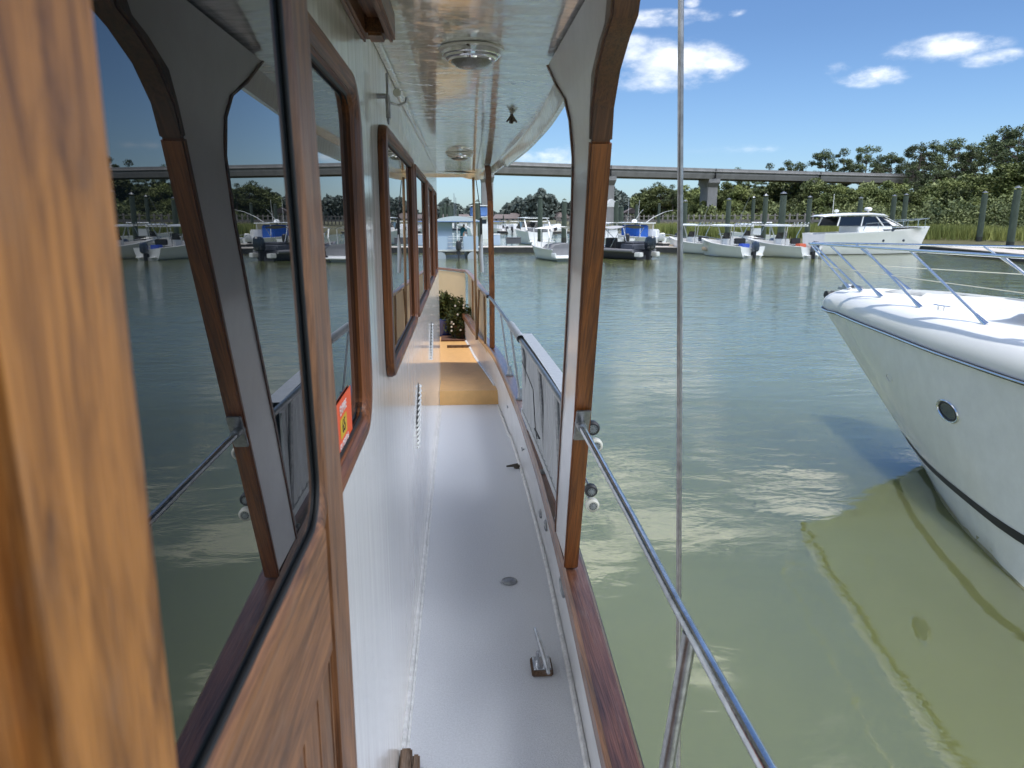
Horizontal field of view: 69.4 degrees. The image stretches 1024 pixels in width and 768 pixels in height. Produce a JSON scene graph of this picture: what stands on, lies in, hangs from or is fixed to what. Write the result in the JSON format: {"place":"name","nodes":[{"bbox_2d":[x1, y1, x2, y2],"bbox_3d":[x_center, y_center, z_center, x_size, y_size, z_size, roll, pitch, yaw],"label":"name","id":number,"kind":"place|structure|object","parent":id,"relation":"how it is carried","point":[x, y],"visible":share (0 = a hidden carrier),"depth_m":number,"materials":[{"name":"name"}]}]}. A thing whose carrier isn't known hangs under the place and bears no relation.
{"place":"outdoors","nodes":[
{"label":"outdoors","id":0,"kind":"place"},
{"bbox_2d":[436,0,1023,212],"label":"sky","id":1,"kind":"structure","parent":0,"point":[775,82],"materials":[{"name":"blue"}]},
{"bbox_2d":[438,230,1023,767],"bbox_3d":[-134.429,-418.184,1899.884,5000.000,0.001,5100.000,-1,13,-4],"label":"water","id":2,"kind":"structure","parent":0,"point":[852,592],"depth_m":6.35,"materials":[{"name":"green liquid"}]},
{"bbox_2d":[0,0,776,767],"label":"trawler yacht","id":3,"kind":"object","parent":2,"relation":"on","point":[224,280],"visible":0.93,"depth_m":0.55,"materials":[{"name":"paint"}]},
{"bbox_2d":[91,0,356,767],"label":"door","id":4,"kind":"structure","parent":3,"relation":"in","point":[209,109],"depth_m":0.41,"materials":[{"name":"brown wood"}]},
{"bbox_2d":[307,10,372,491],"bbox_3d":[-0.239,-0.122,0.872,0.023,0.610,0.985,-1,13,-4],"label":"window","id":5,"kind":"structure","parent":3,"relation":"in","point":[336,97],"depth_m":1.17,"materials":[{"name":"brown wood"}]},
{"bbox_2d":[336,385,351,451],"bbox_3d":[-0.256,0.068,1.106,0.002,0.088,0.220,-1,13,-4],"label":"orange card","id":6,"kind":"object","parent":3,"relation":"attached to","point":[344,413],"visible":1,"depth_m":1.14,"materials":[{"name":"orange paper"}]},
{"bbox_2d":[378,124,417,376],"bbox_3d":[-0.343,-0.430,2.334,0.021,0.620,1.120,-1,13,-4],"label":"window","id":7,"kind":"structure","parent":3,"relation":"in","point":[395,164],"depth_m":2.15,"materials":[{"name":"brown wood"}]},
{"bbox_2d":[414,164,429,316],"bbox_3d":[-0.423,-0.679,3.470,0.021,0.615,1.050,-1,13,-4],"label":"window","id":8,"kind":"structure","parent":3,"relation":"in","point":[421,199],"depth_m":3.56,"materials":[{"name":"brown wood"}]},
{"bbox_2d":[427,180,434,289],"bbox_3d":[-0.495,-0.904,4.487,0.021,0.605,0.900,-1,13,-4],"label":"window","id":9,"kind":"structure","parent":3,"relation":"in","point":[430,193],"depth_m":4.73,"materials":[{"name":"brown wood"}]},
{"bbox_2d":[433,189,437,277],"bbox_3d":[-0.553,-1.082,5.301,0.021,0.600,0.630,-1,13,-4],"label":"window","id":10,"kind":"structure","parent":3,"relation":"in","point":[435,193],"depth_m":5.53,"materials":[{"name":"brown wood"}]},
{"bbox_2d":[441,335,465,340],"bbox_3d":[-0.685,-0.587,8.985,0.340,0.012,0.750,-1,13,-4],"label":"door mat","id":11,"kind":"object","parent":3,"relation":"on","point":[446,337],"depth_m":8.73,"materials":[{"name":"beige fabric"}]},
{"bbox_2d":[439,289,459,335],"bbox_3d":[-0.808,-0.883,8.998,0.432,0.591,0.391,-1,13,-4],"label":"potted plant","id":12,"kind":"object","parent":11,"relation":"on","point":[445,300],"visible":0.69,"depth_m":8.90,"materials":[{"name":"green plant"}]},
{"bbox_2d":[442,295,471,338],"bbox_3d":[-0.614,-0.771,8.762,0.379,0.569,0.392,-12,17,-43],"label":"potted plant","id":13,"kind":"object","parent":3,"relation":"on","point":[456,328],"visible":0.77,"depth_m":8.71,"materials":[{"name":"green plant"}]},
{"bbox_2d":[476,180,483,271],"bbox_3d":[-0.300,-1.470,6.891,0.070,0.852,0.040,-1,13,-4],"label":"flagpole","id":14,"kind":"object","parent":3,"relation":"hanging from","point":[481,254],"visible":0.93,"depth_m":6.92,"materials":[{"name":"grey metal"}]},
{"bbox_2d":[521,333,602,511],"bbox_3d":[0.144,0.135,3.121,0.096,0.437,1.760,-1,13,-6],"label":"gangway","id":15,"kind":"object","parent":3,"relation":"attached to","point":[546,449],"visible":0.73,"depth_m":3.10,"materials":[{"name":"metal"}]},
{"bbox_2d":[676,0,683,767],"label":"vertical pole","id":16,"kind":"object","parent":3,"relation":"attached to","point":[679,285],"visible":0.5,"depth_m":1.52,"materials":[{"name":"metal"}]},
{"bbox_2d":[437,216,479,258],"bbox_3d":[-4.108,-10.543,53.529,3.320,3.108,7.306,-1,13,-6],"label":"pontoon boat","id":17,"kind":"object","parent":2,"relation":"on","point":[445,237],"visible":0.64,"depth_m":50.80,"materials":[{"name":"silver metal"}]},
{"bbox_2d":[466,205,487,238],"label":"flybridge boat","id":18,"kind":"object","parent":2,"relation":"on","point":[483,209],"visible":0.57,"depth_m":106.25,"materials":[{"name":"white paint"}]},
{"bbox_2d":[475,199,479,245],"bbox_3d":[-3.017,-13.229,65.049,0.469,5.896,0.457,-1,13,-4],"label":"mooring pile","id":19,"kind":"object","parent":2,"relation":"in","point":[477,212],"visible":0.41,"depth_m":64.58,"materials":[{"name":"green wood"}]},
{"bbox_2d":[493,221,508,232],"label":"motorboat","id":20,"kind":"object","parent":2,"relation":"on","point":[498,227],"visible":0.52,"depth_m":153.86,"materials":[{"name":"white plastic"}]},
{"bbox_2d":[515,217,554,244],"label":"boat","id":21,"kind":"object","parent":2,"relation":"on","point":[525,232],"visible":0.77,"depth_m":81.14,"materials":[{"name":"white plastic"}]},
{"bbox_2d":[537,195,542,241],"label":"mooring pile","id":22,"kind":"object","parent":2,"relation":"in","point":[540,212],"visible":0.71,"depth_m":72.92,"materials":[{"name":"green wood"}]},
{"bbox_2d":[532,226,569,260],"bbox_3d":[2.779,-9.565,50.672,2.575,2.460,7.482,-4,13,-18],"label":"bimini boat","id":23,"kind":"object","parent":2,"relation":"on","point":[558,251],"visible":0.77,"depth_m":48.37,"materials":[{"name":"white plastic"}]},
{"bbox_2d":[561,198,566,242],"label":"mooring pile","id":24,"kind":"object","parent":2,"relation":"in","point":[564,220],"visible":0.74,"depth_m":79.82,"materials":[{"name":"green wood"}]},
{"bbox_2d":[613,200,618,230],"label":"mooring pile","id":25,"kind":"object","parent":2,"relation":"in","point":[616,211],"visible":0.6,"depth_m":104.00,"materials":[{"name":"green wood"}]},
{"bbox_2d":[604,222,634,244],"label":"motorboat","id":26,"kind":"object","parent":2,"relation":"on","point":[613,232],"visible":0.28,"depth_m":72.40,"materials":[{"name":"white plastic"}]},
{"bbox_2d":[618,205,623,230],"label":"mooring pile","id":27,"kind":"object","parent":2,"relation":"in","point":[621,213],"visible":0.52,"depth_m":137.61,"materials":[{"name":"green wood"}]},
{"bbox_2d":[603,226,659,259],"bbox_3d":[7.149,-9.756,51.974,2.734,2.710,7.232,-11,17,-41],"label":"dark tender","id":28,"kind":"object","parent":2,"relation":"on","point":[614,248],"visible":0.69,"depth_m":50.12,"materials":[{"name":"grey"}]},
{"bbox_2d":[445,246,821,254],"bbox_3d":[8.682,-10.852,60.412,32.027,0.660,6.468,1,13,5],"label":"floating dock","id":29,"kind":"object","parent":2,"relation":"on","point":[529,249],"visible":0.11,"depth_m":60.76,"materials":[{"name":"grey wood"}]},
{"bbox_2d":[505,237,520,243],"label":"dock box","id":30,"kind":"object","parent":29,"relation":"on","point":[513,240],"visible":1,"depth_m":68.50,"materials":[{"name":"grey plastic"}]},
{"bbox_2d":[618,200,671,242],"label":"fishing boat","id":31,"kind":"object","parent":2,"relation":"on","point":[643,235],"visible":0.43,"depth_m":74.72,"materials":[{"name":"blue fabric"}]},
{"bbox_2d":[648,229,676,242],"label":"motorboat","id":32,"kind":"object","parent":2,"relation":"on","point":[656,232],"visible":0.15,"depth_m":75.45,"materials":[{"name":"grey plastic"}]},
{"bbox_2d":[683,199,687,237],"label":"mooring pile","id":33,"kind":"object","parent":2,"relation":"in","point":[685,205],"visible":0.51,"depth_m":79.71,"materials":[{"name":"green wood"}]},
{"bbox_2d":[662,200,720,253],"bbox_3d":[14.542,-12.707,60.084,2.434,4.784,7.489,-5,14,-23],"label":"console boat","id":34,"kind":"object","parent":2,"relation":"on","point":[692,244],"visible":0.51,"depth_m":59.14,"materials":[{"name":"white plastic"}]},
{"bbox_2d":[724,198,731,232],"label":"mooring pile","id":35,"kind":"object","parent":2,"relation":"in","point":[728,214],"visible":0.62,"depth_m":90.28,"materials":[{"name":"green wood"}]},
{"bbox_2d":[694,197,764,258],"bbox_3d":[15.665,-11.384,54.110,2.434,4.784,7.489,-5,13,-20],"label":"console boat","id":36,"kind":"object","parent":2,"relation":"on","point":[726,245],"visible":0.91,"depth_m":52.74,"materials":[{"name":"white plastic"}]},
{"bbox_2d":[719,222,773,243],"bbox_3d":[20.391,-12.676,64.484,2.434,2.820,7.489,-5,13,-20],"label":"console boat","id":37,"kind":"object","parent":2,"relation":"on","point":[747,233],"visible":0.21,"depth_m":63.27,"materials":[{"name":"white plastic"}]},
{"bbox_2d":[750,196,755,230],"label":"mooring pile","id":38,"kind":"object","parent":2,"relation":"in","point":[753,210],"visible":0.52,"depth_m":92.71,"materials":[{"name":"green wood"}]},
{"bbox_2d":[731,222,787,239],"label":"motorboat","id":39,"kind":"object","parent":2,"relation":"on","point":[756,231],"visible":0.2,"depth_m":84.33,"materials":[{"name":"white plastic"}]},
{"bbox_2d":[761,194,768,239],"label":"mooring pile","id":40,"kind":"object","parent":2,"relation":"in","point":[764,211],"visible":0.58,"depth_m":69.87,"materials":[{"name":"green wood"}]},
{"bbox_2d":[739,223,821,257],"bbox_3d":[19.414,-10.391,54.169,2.434,2.820,7.489,-7,14,-27],"label":"console boat","id":41,"kind":"object","parent":2,"relation":"on","point":[779,245],"visible":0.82,"depth_m":52.72,"materials":[{"name":"white plastic"}]},
{"bbox_2d":[777,191,786,237],"bbox_3d":[23.193,-13.267,63.770,0.606,6.522,0.590,-1,13,-4],"label":"mooring pile","id":42,"kind":"object","parent":2,"relation":"in","point":[782,209],"visible":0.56,"depth_m":63.24,"materials":[{"name":"green wood"}]},
{"bbox_2d":[804,196,811,232],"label":"mooring pile","id":43,"kind":"object","parent":2,"relation":"in","point":[808,213],"visible":0.57,"depth_m":83.63,"materials":[{"name":"green wood"}]},
{"bbox_2d":[802,194,929,254],"bbox_3d":[28.232,-12.536,58.556,11.104,4.850,3.486,-3,13,-12],"label":"cruiser yacht","id":44,"kind":"object","parent":2,"relation":"on","point":[876,228],"visible":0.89,"depth_m":57.34,"materials":[{"name":"white plastic"}]},
{"bbox_2d":[890,195,896,226],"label":"mooring pile","id":45,"kind":"object","parent":2,"relation":"in","point":[893,208],"visible":0.54,"depth_m":92.58,"materials":[{"name":"green wood"}]},
{"bbox_2d":[900,193,908,226],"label":"mooring pile","id":46,"kind":"object","parent":2,"relation":"in","point":[905,207],"visible":0.53,"depth_m":87.82,"materials":[{"name":"grey wood"}]},
{"bbox_2d":[809,242,1023,588],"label":"sport cruiser","id":47,"kind":"object","parent":2,"relation":"on","point":[943,371],"visible":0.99,"depth_m":6.25,"materials":[{"name":"white plastic"}]},
{"bbox_2d":[919,246,1023,261],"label":"floating dock","id":48,"kind":"object","parent":2,"relation":"on","point":[984,250],"visible":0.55,"depth_m":54.25,"materials":[{"name":"grey wood"}]},
{"bbox_2d":[975,191,987,241],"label":"mooring pile","id":49,"kind":"object","parent":2,"relation":"in","point":[981,221],"visible":0.73,"depth_m":83.68,"materials":[{"name":"green wood"}]},
{"bbox_2d":[1005,185,1021,248],"bbox_3d":[43.944,-13.789,64.925,0.656,7.043,0.640,-1,13,-4],"label":"mooring pile","id":50,"kind":"object","parent":2,"relation":"in","point":[1012,227],"visible":0.68,"depth_m":64.56,"materials":[{"name":"green wood"}]},
{"bbox_2d":[459,220,1023,244],"bbox_3d":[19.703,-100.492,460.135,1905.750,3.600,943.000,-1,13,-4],"label":"ground","id":51,"kind":"structure","parent":0,"point":[652,226],"depth_m":94.37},
{"bbox_2d":[493,214,519,220],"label":"house","id":52,"kind":"structure","parent":51,"relation":"on","point":[496,217],"depth_m":485.60,"materials":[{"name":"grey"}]},
{"bbox_2d":[437,186,646,219],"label":"wood","id":53,"kind":"object","parent":51,"relation":"on","point":[527,206],"visible":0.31,"depth_m":481.05,"materials":[{"name":"green plant"}]},
{"bbox_2d":[624,208,639,219],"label":"dock pavilion","id":54,"kind":"structure","parent":51,"relation":"on","point":[630,211],"depth_m":228.75,"materials":[{"name":"grey wood"}]},
{"bbox_2d":[634,190,662,217],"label":"oak tree","id":55,"kind":"object","parent":51,"relation":"on","point":[640,203],"visible":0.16,"depth_m":283.59,"materials":[{"name":"green plant"}]},
{"bbox_2d":[642,182,676,218],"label":"oak tree","id":56,"kind":"object","parent":51,"relation":"on","point":[656,191],"visible":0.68,"depth_m":273.16,"materials":[{"name":"green plant"}]},
{"bbox_2d":[661,184,684,211],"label":"pine tree","id":57,"kind":"object","parent":51,"relation":"on","point":[674,200],"visible":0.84,"depth_m":265.38,"materials":[{"name":"green plant"}]},
{"bbox_2d":[688,200,712,218],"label":"oak tree","id":58,"kind":"object","parent":51,"relation":"on","point":[694,208],"visible":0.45,"depth_m":225.28,"materials":[{"name":"green plant"}]},
{"bbox_2d":[683,189,718,209],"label":"oak tree","id":59,"kind":"object","parent":51,"relation":"on","point":[696,196],"visible":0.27,"depth_m":257.51,"materials":[{"name":"green plant"}]},
{"bbox_2d":[556,213,865,224],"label":"boardwalk","id":60,"kind":"structure","parent":51,"relation":"on","point":[789,220],"depth_m":174.49,"materials":[{"name":"grey wood"}]},
{"bbox_2d":[480,162,957,224],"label":"highway bridge","id":61,"kind":"structure","parent":51,"relation":"on","point":[709,179],"depth_m":221.44,"materials":[{"name":"concrete"}]},
{"bbox_2d":[717,181,746,209],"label":"oak tree","id":62,"kind":"object","parent":51,"relation":"on","point":[729,190],"visible":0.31,"depth_m":258.81,"materials":[{"name":"green plant"}]},
{"bbox_2d":[720,200,743,216],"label":"oak tree","id":63,"kind":"object","parent":51,"relation":"on","point":[734,204],"visible":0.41,"depth_m":220.38,"materials":[{"name":"green plant"}]},
{"bbox_2d":[721,184,752,211],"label":"oak tree","id":64,"kind":"object","parent":51,"relation":"on","point":[734,194],"visible":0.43,"depth_m":251.66,"materials":[{"name":"green plant"}]},
{"bbox_2d":[742,195,769,214],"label":"oak tree","id":65,"kind":"object","parent":51,"relation":"on","point":[758,202],"visible":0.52,"depth_m":213.06,"materials":[{"name":"green plant"}]},
{"bbox_2d":[756,163,774,189],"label":"pine tree","id":66,"kind":"object","parent":51,"relation":"on","point":[769,168],"visible":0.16,"depth_m":264.64,"materials":[{"name":"green plant"}]},
{"bbox_2d":[754,185,779,208],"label":"oak tree","id":67,"kind":"object","parent":51,"relation":"on","point":[771,195],"visible":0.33,"depth_m":245.40,"materials":[{"name":"green plant"}]},
{"bbox_2d":[778,159,803,183],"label":"pine tree","id":68,"kind":"object","parent":51,"relation":"on","point":[787,164],"visible":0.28,"depth_m":257.63,"materials":[{"name":"green plant"}]},
{"bbox_2d":[786,193,806,218],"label":"oak tree","id":69,"kind":"object","parent":51,"relation":"on","point":[794,201],"visible":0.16,"depth_m":186.05,"materials":[{"name":"green plant"}]},
{"bbox_2d":[796,177,834,212],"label":"oak tree","id":70,"kind":"object","parent":51,"relation":"on","point":[811,188],"visible":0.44,"depth_m":176.51,"materials":[{"name":"green plant"}]},
{"bbox_2d":[807,148,842,171],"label":"pine tree","id":71,"kind":"object","parent":51,"relation":"on","point":[825,155],"visible":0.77,"depth_m":258.73,"materials":[{"name":"green plant"}]},
{"bbox_2d":[629,167,1023,222],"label":"understorey","id":72,"kind":"object","parent":51,"relation":"on","point":[782,187],"visible":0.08,"depth_m":250.19,"materials":[{"name":"green plant"}]},
{"bbox_2d":[814,183,854,216],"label":"oak tree","id":73,"kind":"object","parent":51,"relation":"on","point":[823,202],"visible":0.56,"depth_m":169.78,"materials":[{"name":"green plant"}]},
{"bbox_2d":[654,222,1023,240],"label":"marsh grass","id":74,"kind":"structure","parent":51,"relation":"on","point":[951,231],"depth_m":94.08,"materials":[{"name":"green plant"}]},
{"bbox_2d":[655,187,1023,227],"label":"shrub belt","id":75,"kind":"object","parent":51,"relation":"on","point":[955,217],"visible":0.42,"depth_m":124.33,"materials":[{"name":"green plant"}]},
{"bbox_2d":[828,147,866,186],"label":"pine tree","id":76,"kind":"object","parent":51,"relation":"on","point":[849,163],"visible":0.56,"depth_m":254.03,"materials":[{"name":"green plant"}]},
{"bbox_2d":[832,189,866,212],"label":"oak tree","id":77,"kind":"object","parent":51,"relation":"on","point":[844,198],"visible":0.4,"depth_m":164.40,"materials":[{"name":"green plant"}]},
{"bbox_2d":[849,144,885,185],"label":"pine tree","id":78,"kind":"object","parent":51,"relation":"on","point":[861,160],"visible":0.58,"depth_m":252.99,"materials":[{"name":"green plant"}]},
{"bbox_2d":[857,184,896,208],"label":"oak tree","id":79,"kind":"object","parent":51,"relation":"on","point":[875,192],"visible":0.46,"depth_m":159.04,"materials":[{"name":"green plant"}]},
{"bbox_2d":[869,154,887,188],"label":"pine tree","id":80,"kind":"object","parent":51,"relation":"on","point":[877,161],"visible":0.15,"depth_m":261.20,"materials":[{"name":"green plant"}]},
{"bbox_2d":[873,152,909,184],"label":"pine tree","id":81,"kind":"object","parent":51,"relation":"on","point":[895,158],"visible":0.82,"depth_m":248.31,"materials":[{"name":"green plant"}]},
{"bbox_2d":[875,180,912,202],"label":"oak tree","id":82,"kind":"object","parent":51,"relation":"on","point":[888,183],"visible":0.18,"depth_m":164.79,"materials":[{"name":"green plant"}]},
{"bbox_2d":[885,187,922,211],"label":"oak tree","id":83,"kind":"object","parent":51,"relation":"on","point":[900,196],"visible":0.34,"depth_m":150.24,"materials":[{"name":"green plant"}]},
{"bbox_2d":[901,163,923,192],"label":"pine tree","id":84,"kind":"object","parent":51,"relation":"on","point":[912,168],"visible":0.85,"depth_m":196.11,"materials":[{"name":"green plant"}]},
{"bbox_2d":[908,188,929,222],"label":"oak tree","id":85,"kind":"object","parent":51,"relation":"on","point":[919,193],"visible":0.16,"depth_m":150.75,"materials":[{"name":"green plant"}]},
{"bbox_2d":[900,142,942,185],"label":"pine tree","id":86,"kind":"object","parent":51,"relation":"on","point":[921,159],"visible":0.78,"depth_m":238.94,"materials":[{"name":"green plant"}]},
{"bbox_2d":[913,140,948,187],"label":"pine tree","id":87,"kind":"object","parent":51,"relation":"on","point":[933,145],"visible":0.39,"depth_m":246.83,"materials":[{"name":"green plant"}]},
{"bbox_2d":[909,177,955,205],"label":"oak tree","id":88,"kind":"object","parent":51,"relation":"on","point":[927,187],"visible":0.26,"depth_m":149.20,"materials":[{"name":"green plant"}]},
{"bbox_2d":[917,198,949,221],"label":"oak tree","id":89,"kind":"object","parent":51,"relation":"on","point":[933,199],"visible":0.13,"depth_m":129.22,"materials":[{"name":"green plant"}]},
{"bbox_2d":[923,167,944,187],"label":"pine tree","id":90,"kind":"object","parent":51,"relation":"on","point":[933,175],"visible":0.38,"depth_m":190.34,"materials":[{"name":"green plant"}]},
{"bbox_2d":[921,180,951,203],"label":"oak tree","id":91,"kind":"object","parent":51,"relation":"on","point":[934,193],"visible":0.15,"depth_m":144.50,"materials":[{"name":"green plant"}]},
{"bbox_2d":[927,139,967,170],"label":"pine tree","id":92,"kind":"object","parent":51,"relation":"on","point":[952,147],"visible":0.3,"depth_m":254.46,"materials":[{"name":"green plant"}]},
{"bbox_2d":[936,173,977,204],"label":"oak tree","id":93,"kind":"object","parent":51,"relation":"on","point":[952,186],"visible":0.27,"depth_m":138.77,"materials":[{"name":"green plant"}]},
{"bbox_2d":[936,137,986,180],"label":"pine tree","id":94,"kind":"object","parent":51,"relation":"on","point":[951,153],"visible":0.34,"depth_m":244.51,"materials":[{"name":"green plant"}]},
{"bbox_2d":[945,142,988,178],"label":"pine tree","id":95,"kind":"object","parent":51,"relation":"on","point":[963,158],"visible":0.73,"depth_m":236.99,"materials":[{"name":"green plant"}]},
{"bbox_2d":[947,196,987,222],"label":"oak tree","id":96,"kind":"object","parent":51,"relation":"on","point":[977,199],"visible":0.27,"depth_m":119.24,"materials":[{"name":"green plant"}]},
{"bbox_2d":[943,174,998,202],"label":"oak tree","id":97,"kind":"object","parent":51,"relation":"on","point":[959,193],"visible":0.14,"depth_m":135.49,"materials":[{"name":"green plant"}]},
{"bbox_2d":[967,134,1000,176],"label":"pine tree","id":98,"kind":"object","parent":51,"relation":"on","point":[988,142],"visible":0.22,"depth_m":245.68,"materials":[{"name":"green plant"}]},
{"bbox_2d":[963,164,1017,224],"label":"oak tree","id":99,"kind":"object","parent":51,"relation":"on","point":[984,179],"visible":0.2,"depth_m":129.37,"materials":[{"name":"green plant"}]},
{"bbox_2d":[975,194,1020,223],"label":"oak tree","id":100,"kind":"object","parent":51,"relation":"on","point":[1006,198],"visible":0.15,"depth_m":113.59,"materials":[{"name":"green plant"}]},
{"bbox_2d":[974,162,1023,225],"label":"oak tree","id":101,"kind":"object","parent":51,"relation":"on","point":[1007,175],"visible":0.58,"depth_m":124.87,"materials":[{"name":"green plant"}]},
{"bbox_2d":[977,125,1022,163],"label":"pine tree","id":102,"kind":"object","parent":51,"relation":"on","point":[1008,135],"visible":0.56,"depth_m":223.70,"materials":[{"name":"green plant"}]},
{"bbox_2d":[984,124,1023,168],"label":"pine tree","id":103,"kind":"object","parent":51,"relation":"on","point":[1003,154],"visible":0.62,"depth_m":216.33,"materials":[{"name":"green plant"}]},
{"bbox_2d":[996,171,1023,195],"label":"oak tree","id":104,"kind":"object","parent":51,"relation":"on","point":[1006,191],"visible":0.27,"depth_m":124.67,"materials":[{"name":"green plant"}]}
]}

